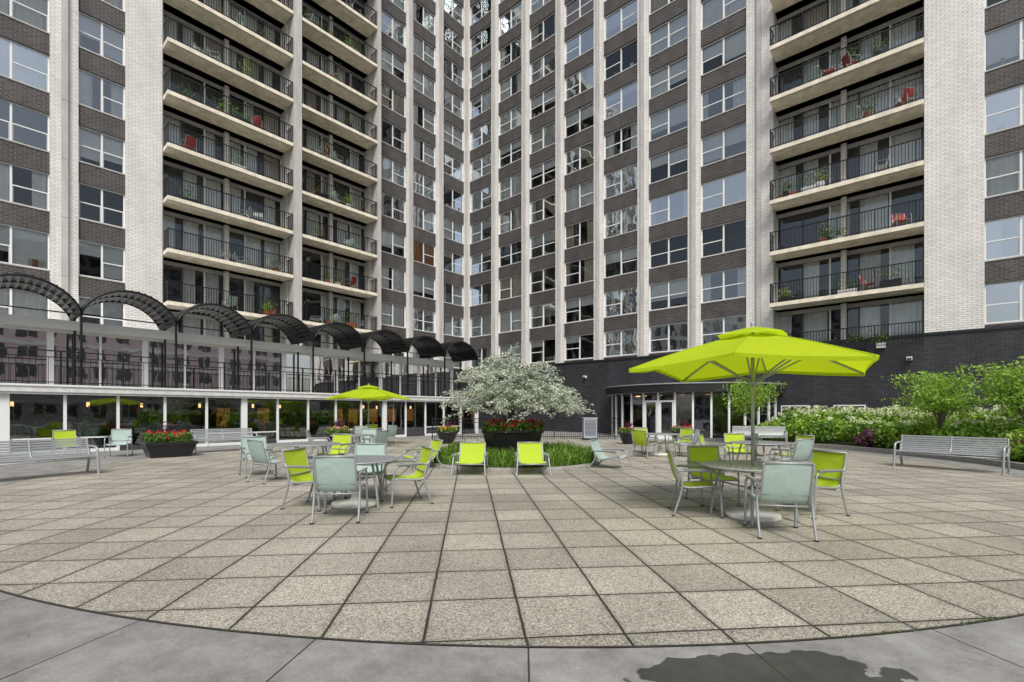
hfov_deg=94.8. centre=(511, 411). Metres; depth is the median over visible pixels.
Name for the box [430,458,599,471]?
ring kerb
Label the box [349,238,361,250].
balcony chair
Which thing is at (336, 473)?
patio chair
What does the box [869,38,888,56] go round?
balcony planter
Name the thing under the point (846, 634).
joint weeds
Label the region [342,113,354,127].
balcony planter
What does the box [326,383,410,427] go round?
patio umbrella
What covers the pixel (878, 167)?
balcony chair
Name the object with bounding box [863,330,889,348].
balcony planter
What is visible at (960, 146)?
wing walls
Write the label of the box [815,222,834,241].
balcony planter
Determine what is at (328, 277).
balcony planter
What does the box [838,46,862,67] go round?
balcony planter
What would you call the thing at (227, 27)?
wing balconies
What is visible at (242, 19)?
balcony chair
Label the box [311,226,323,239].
balcony planter
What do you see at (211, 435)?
park bench
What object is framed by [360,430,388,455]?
patio chair
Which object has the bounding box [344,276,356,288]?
balcony chair
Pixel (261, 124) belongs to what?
balcony chair
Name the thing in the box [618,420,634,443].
flower planter
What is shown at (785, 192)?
balcony planter
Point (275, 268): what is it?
balcony planter
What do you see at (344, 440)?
patio chair
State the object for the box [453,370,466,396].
window
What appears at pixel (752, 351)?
patio umbrella
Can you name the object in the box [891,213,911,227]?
balcony chair
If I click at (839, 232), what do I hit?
balcony planter
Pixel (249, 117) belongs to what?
balcony planter
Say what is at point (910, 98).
balcony chair
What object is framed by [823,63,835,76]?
balcony chair
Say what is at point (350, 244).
balcony chair
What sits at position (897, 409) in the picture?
hydrangea flowers
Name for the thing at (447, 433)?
flower planter
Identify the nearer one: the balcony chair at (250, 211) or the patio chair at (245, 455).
the patio chair at (245, 455)
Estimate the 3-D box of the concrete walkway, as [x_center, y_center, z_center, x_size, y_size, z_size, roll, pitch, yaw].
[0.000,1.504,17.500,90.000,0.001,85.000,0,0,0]
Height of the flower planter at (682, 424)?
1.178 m
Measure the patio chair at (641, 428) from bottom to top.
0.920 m
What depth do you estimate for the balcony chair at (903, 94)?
22.10 m
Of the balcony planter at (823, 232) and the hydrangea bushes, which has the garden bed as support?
the hydrangea bushes
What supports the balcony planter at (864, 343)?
on the podium wall at (933, 352)
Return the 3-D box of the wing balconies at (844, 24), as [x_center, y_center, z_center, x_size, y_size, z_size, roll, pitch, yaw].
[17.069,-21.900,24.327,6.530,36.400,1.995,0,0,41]
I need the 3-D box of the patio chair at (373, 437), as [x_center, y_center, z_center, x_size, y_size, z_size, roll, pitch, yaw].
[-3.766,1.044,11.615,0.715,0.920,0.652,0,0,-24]
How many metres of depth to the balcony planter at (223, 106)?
27.38 m
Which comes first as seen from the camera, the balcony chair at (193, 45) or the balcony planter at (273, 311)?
the balcony chair at (193, 45)
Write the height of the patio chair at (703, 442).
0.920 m
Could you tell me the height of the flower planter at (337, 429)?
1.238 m
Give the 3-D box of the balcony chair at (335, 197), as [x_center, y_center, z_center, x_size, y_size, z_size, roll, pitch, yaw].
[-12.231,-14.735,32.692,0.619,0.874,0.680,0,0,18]
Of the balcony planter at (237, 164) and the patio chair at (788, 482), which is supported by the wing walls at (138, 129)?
the balcony planter at (237, 164)
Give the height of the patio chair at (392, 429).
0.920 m
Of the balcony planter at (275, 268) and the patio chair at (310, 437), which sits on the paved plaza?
the patio chair at (310, 437)
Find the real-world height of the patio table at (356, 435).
0.757 m
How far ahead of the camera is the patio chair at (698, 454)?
8.11 m
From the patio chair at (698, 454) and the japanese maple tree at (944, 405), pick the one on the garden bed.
the japanese maple tree at (944, 405)
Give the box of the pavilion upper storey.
[0,313,454,396]
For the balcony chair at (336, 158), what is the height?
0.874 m
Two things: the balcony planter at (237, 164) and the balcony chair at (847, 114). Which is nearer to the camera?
the balcony chair at (847, 114)
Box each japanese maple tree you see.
[722,377,786,440]
[880,363,998,428]
[955,356,1023,419]
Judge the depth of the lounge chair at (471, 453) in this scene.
11.71 m
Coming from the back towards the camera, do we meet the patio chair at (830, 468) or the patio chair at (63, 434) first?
the patio chair at (63, 434)
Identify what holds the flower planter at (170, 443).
on the paved plaza
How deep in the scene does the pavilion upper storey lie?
21.59 m
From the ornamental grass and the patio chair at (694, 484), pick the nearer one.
the patio chair at (694, 484)
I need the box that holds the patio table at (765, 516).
[701,460,799,526]
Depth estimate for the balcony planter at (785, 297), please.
25.57 m
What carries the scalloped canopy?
on the pavilion ground floor
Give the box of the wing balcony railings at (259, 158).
[163,0,376,329]
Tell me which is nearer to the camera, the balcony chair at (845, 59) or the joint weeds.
the joint weeds
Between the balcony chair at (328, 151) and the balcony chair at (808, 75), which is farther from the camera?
the balcony chair at (328, 151)
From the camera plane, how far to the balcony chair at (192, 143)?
26.00 m
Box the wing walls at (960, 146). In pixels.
[467,0,1023,368]
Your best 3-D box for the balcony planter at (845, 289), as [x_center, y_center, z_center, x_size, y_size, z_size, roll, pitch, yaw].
[17.051,-6.411,23.723,2.021,1.018,0.637,0,0,41]
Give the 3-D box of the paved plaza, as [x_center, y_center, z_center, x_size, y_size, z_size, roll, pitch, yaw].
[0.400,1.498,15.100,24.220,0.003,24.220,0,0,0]
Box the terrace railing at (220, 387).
[0,346,472,396]
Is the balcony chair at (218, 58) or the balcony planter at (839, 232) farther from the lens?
the balcony chair at (218, 58)
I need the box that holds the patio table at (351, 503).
[309,455,398,511]
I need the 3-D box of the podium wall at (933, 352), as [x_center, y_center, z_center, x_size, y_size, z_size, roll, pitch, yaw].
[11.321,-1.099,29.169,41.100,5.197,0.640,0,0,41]
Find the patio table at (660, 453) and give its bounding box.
[645,433,680,456]
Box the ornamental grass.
[428,439,596,467]
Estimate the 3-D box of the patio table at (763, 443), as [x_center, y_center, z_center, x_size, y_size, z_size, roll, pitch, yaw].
[6.100,1.124,11.600,1.360,0.757,1.360,0,0,-29]
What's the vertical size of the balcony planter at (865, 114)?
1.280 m
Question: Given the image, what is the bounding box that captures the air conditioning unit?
[582,417,596,439]
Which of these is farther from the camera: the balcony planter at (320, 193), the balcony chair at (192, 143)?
the balcony planter at (320, 193)
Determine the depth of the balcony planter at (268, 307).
29.18 m
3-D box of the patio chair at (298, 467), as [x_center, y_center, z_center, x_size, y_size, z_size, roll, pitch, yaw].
[-3.157,1.044,7.459,0.715,0.920,0.652,0,0,14]
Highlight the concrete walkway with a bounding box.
[0,429,1023,681]
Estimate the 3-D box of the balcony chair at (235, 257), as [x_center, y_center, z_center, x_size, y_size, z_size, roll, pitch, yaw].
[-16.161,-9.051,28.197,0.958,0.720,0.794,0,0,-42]
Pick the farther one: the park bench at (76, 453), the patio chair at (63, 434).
the patio chair at (63, 434)
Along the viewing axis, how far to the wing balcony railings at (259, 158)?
28.80 m
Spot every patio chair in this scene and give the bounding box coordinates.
[51,430,80,459]
[103,429,132,457]
[239,436,275,477]
[246,439,282,484]
[280,447,342,511]
[306,430,330,456]
[310,455,368,524]
[317,434,351,455]
[344,443,387,498]
[345,435,375,454]
[352,428,376,443]
[354,426,367,441]
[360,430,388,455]
[366,424,377,430]
[381,445,433,507]
[387,425,397,446]
[630,430,657,458]
[633,427,657,453]
[667,449,723,517]
[668,428,693,454]
[674,429,699,456]
[685,445,740,505]
[698,434,729,471]
[723,433,756,460]
[743,462,818,541]
[769,438,814,461]
[774,434,814,461]
[775,449,849,519]
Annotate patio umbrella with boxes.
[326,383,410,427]
[629,322,879,492]
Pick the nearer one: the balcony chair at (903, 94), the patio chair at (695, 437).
the patio chair at (695, 437)
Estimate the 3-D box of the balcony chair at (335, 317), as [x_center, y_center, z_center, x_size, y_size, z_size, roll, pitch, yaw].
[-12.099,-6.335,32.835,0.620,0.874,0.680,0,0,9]
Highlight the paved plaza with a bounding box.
[0,438,1023,647]
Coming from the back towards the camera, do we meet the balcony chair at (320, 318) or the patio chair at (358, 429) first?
the balcony chair at (320, 318)
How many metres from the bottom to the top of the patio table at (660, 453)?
0.757 m
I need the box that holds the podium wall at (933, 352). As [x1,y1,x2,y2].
[467,325,1023,435]
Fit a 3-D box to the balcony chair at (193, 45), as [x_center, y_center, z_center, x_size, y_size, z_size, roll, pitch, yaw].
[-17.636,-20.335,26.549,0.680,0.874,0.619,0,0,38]
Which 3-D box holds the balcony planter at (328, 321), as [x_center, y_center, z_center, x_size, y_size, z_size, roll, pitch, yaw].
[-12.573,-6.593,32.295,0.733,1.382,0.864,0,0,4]
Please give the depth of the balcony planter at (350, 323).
33.51 m
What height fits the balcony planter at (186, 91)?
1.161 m
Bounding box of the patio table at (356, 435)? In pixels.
[330,434,372,453]
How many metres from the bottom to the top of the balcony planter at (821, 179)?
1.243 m
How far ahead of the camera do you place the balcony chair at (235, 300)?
27.60 m
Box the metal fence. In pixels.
[432,417,618,438]
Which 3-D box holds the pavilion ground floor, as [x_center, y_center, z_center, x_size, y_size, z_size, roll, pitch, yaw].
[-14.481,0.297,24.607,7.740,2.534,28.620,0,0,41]
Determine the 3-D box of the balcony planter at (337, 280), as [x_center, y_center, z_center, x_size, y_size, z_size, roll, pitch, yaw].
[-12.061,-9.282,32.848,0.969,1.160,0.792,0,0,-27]
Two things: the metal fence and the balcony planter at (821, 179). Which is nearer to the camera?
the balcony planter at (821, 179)
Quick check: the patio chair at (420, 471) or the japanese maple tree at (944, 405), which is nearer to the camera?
the patio chair at (420, 471)
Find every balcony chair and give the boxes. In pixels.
[181,134,196,151]
[191,42,205,54]
[207,47,220,62]
[219,247,232,259]
[222,295,237,310]
[232,12,248,27]
[232,252,250,264]
[234,207,253,218]
[252,116,266,129]
[252,212,262,220]
[266,257,279,269]
[309,313,323,323]
[319,146,330,157]
[329,191,341,201]
[332,151,342,162]
[334,314,344,322]
[344,238,355,248]
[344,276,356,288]
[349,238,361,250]
[806,65,823,82]
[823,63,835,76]
[841,51,861,68]
[846,105,866,122]
[859,275,878,290]
[872,154,889,172]
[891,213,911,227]
[893,87,914,108]
[896,93,919,104]
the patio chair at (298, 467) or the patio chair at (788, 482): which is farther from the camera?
the patio chair at (298, 467)
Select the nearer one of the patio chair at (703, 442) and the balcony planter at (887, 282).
the patio chair at (703, 442)
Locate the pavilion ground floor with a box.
[0,383,477,454]
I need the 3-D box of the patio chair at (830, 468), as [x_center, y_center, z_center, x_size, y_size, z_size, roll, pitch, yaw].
[4.436,1.044,6.962,0.715,0.920,0.652,0,0,-19]
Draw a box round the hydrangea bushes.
[744,406,1023,460]
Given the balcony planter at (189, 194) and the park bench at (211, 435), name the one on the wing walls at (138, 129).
the balcony planter at (189, 194)
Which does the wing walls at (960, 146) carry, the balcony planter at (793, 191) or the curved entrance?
the balcony planter at (793, 191)
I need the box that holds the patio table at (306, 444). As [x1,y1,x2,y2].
[279,442,340,472]
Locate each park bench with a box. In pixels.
[0,438,100,473]
[190,428,257,453]
[732,426,787,446]
[892,435,1010,474]
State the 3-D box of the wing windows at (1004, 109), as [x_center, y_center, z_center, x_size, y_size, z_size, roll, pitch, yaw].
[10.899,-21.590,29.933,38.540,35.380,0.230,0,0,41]
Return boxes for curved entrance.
[605,382,784,439]
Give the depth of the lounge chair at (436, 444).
12.68 m
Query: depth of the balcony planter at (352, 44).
33.68 m
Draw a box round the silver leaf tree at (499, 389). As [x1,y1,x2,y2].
[439,342,595,430]
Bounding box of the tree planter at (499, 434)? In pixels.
[481,418,544,454]
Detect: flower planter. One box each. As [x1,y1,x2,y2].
[139,421,197,457]
[324,419,351,441]
[436,420,458,443]
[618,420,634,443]
[671,419,693,440]
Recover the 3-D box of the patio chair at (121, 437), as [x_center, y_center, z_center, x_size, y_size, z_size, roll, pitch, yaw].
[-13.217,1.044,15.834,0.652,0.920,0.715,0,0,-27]
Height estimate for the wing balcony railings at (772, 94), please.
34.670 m
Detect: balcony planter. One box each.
[174,182,205,203]
[177,80,196,100]
[205,91,237,115]
[219,150,252,169]
[232,108,251,124]
[234,55,253,76]
[260,297,271,314]
[266,302,281,313]
[270,256,285,271]
[307,183,332,199]
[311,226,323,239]
[319,273,330,282]
[325,63,347,83]
[325,305,333,323]
[332,270,341,284]
[339,313,360,327]
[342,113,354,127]
[346,37,363,52]
[769,176,800,197]
[776,174,794,196]
[777,288,794,301]
[789,164,826,191]
[811,167,831,187]
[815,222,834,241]
[815,226,833,239]
[826,225,847,238]
[827,277,873,293]
[834,330,878,349]
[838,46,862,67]
[860,97,878,117]
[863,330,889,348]
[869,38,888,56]
[872,260,912,287]
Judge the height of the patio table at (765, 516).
0.757 m
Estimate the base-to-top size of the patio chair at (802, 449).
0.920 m
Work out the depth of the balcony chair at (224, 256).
27.54 m
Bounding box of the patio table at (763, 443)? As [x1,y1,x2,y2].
[730,441,791,473]
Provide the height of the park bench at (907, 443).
0.863 m
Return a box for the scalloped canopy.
[0,272,477,396]
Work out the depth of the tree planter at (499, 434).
13.56 m
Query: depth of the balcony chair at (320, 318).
31.43 m
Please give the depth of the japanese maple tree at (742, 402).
21.37 m
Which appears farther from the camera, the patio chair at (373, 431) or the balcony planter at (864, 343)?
the balcony planter at (864, 343)
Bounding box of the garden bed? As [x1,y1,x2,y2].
[692,435,1023,469]
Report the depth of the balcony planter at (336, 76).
32.59 m
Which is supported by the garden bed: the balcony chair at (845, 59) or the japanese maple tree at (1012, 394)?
the japanese maple tree at (1012, 394)
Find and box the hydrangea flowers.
[763,404,1023,443]
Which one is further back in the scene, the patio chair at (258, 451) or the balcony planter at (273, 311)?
the balcony planter at (273, 311)
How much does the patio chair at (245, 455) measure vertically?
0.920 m
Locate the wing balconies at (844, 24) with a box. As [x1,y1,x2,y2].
[770,0,923,341]
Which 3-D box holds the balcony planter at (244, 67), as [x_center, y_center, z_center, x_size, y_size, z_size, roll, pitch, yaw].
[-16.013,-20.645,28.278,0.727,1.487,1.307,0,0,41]
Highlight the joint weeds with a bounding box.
[242,614,1019,636]
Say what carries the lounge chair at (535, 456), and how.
on the paved plaza
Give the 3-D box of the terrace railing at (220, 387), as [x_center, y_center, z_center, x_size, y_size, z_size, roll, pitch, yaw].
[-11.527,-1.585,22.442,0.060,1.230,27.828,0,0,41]
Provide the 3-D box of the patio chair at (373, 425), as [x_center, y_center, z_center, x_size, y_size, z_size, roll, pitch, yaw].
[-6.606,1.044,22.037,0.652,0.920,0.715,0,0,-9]
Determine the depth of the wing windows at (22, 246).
24.26 m
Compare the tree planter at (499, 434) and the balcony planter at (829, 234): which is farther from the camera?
the balcony planter at (829, 234)
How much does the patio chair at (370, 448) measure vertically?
0.920 m
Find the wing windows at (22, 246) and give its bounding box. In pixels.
[0,0,462,367]
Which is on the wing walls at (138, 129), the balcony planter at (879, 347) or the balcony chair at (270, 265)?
the balcony chair at (270, 265)
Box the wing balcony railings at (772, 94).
[770,0,923,347]
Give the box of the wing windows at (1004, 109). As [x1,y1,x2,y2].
[471,0,1023,367]
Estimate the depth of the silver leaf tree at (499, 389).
13.26 m
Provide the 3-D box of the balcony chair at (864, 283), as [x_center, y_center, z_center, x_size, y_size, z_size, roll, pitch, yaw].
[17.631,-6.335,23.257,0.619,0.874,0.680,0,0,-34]
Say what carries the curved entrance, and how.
on the concrete walkway
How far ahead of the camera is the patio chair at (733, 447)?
12.90 m
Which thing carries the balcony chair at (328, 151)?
on the wing walls at (138, 129)
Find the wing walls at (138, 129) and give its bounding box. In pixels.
[0,0,466,370]
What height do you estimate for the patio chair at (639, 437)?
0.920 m
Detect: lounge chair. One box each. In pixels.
[398,439,442,470]
[450,442,488,476]
[514,442,551,476]
[587,439,632,470]
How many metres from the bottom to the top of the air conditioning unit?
1.210 m
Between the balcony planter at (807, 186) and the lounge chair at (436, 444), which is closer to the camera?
the lounge chair at (436, 444)
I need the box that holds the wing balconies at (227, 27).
[162,0,376,352]
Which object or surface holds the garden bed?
on the concrete walkway
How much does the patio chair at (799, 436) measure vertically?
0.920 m
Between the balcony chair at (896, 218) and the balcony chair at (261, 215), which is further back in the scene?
the balcony chair at (261, 215)
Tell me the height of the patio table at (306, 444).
0.757 m
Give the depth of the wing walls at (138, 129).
25.44 m
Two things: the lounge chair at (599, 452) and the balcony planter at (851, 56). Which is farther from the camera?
the balcony planter at (851, 56)
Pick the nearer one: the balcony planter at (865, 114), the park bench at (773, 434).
the park bench at (773, 434)
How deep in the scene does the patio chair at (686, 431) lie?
16.91 m
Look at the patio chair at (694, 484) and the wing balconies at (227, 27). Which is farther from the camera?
the wing balconies at (227, 27)
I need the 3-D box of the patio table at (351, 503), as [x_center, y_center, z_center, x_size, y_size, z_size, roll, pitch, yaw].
[-2.500,1.124,7.500,1.360,0.757,1.360,0,0,-11]

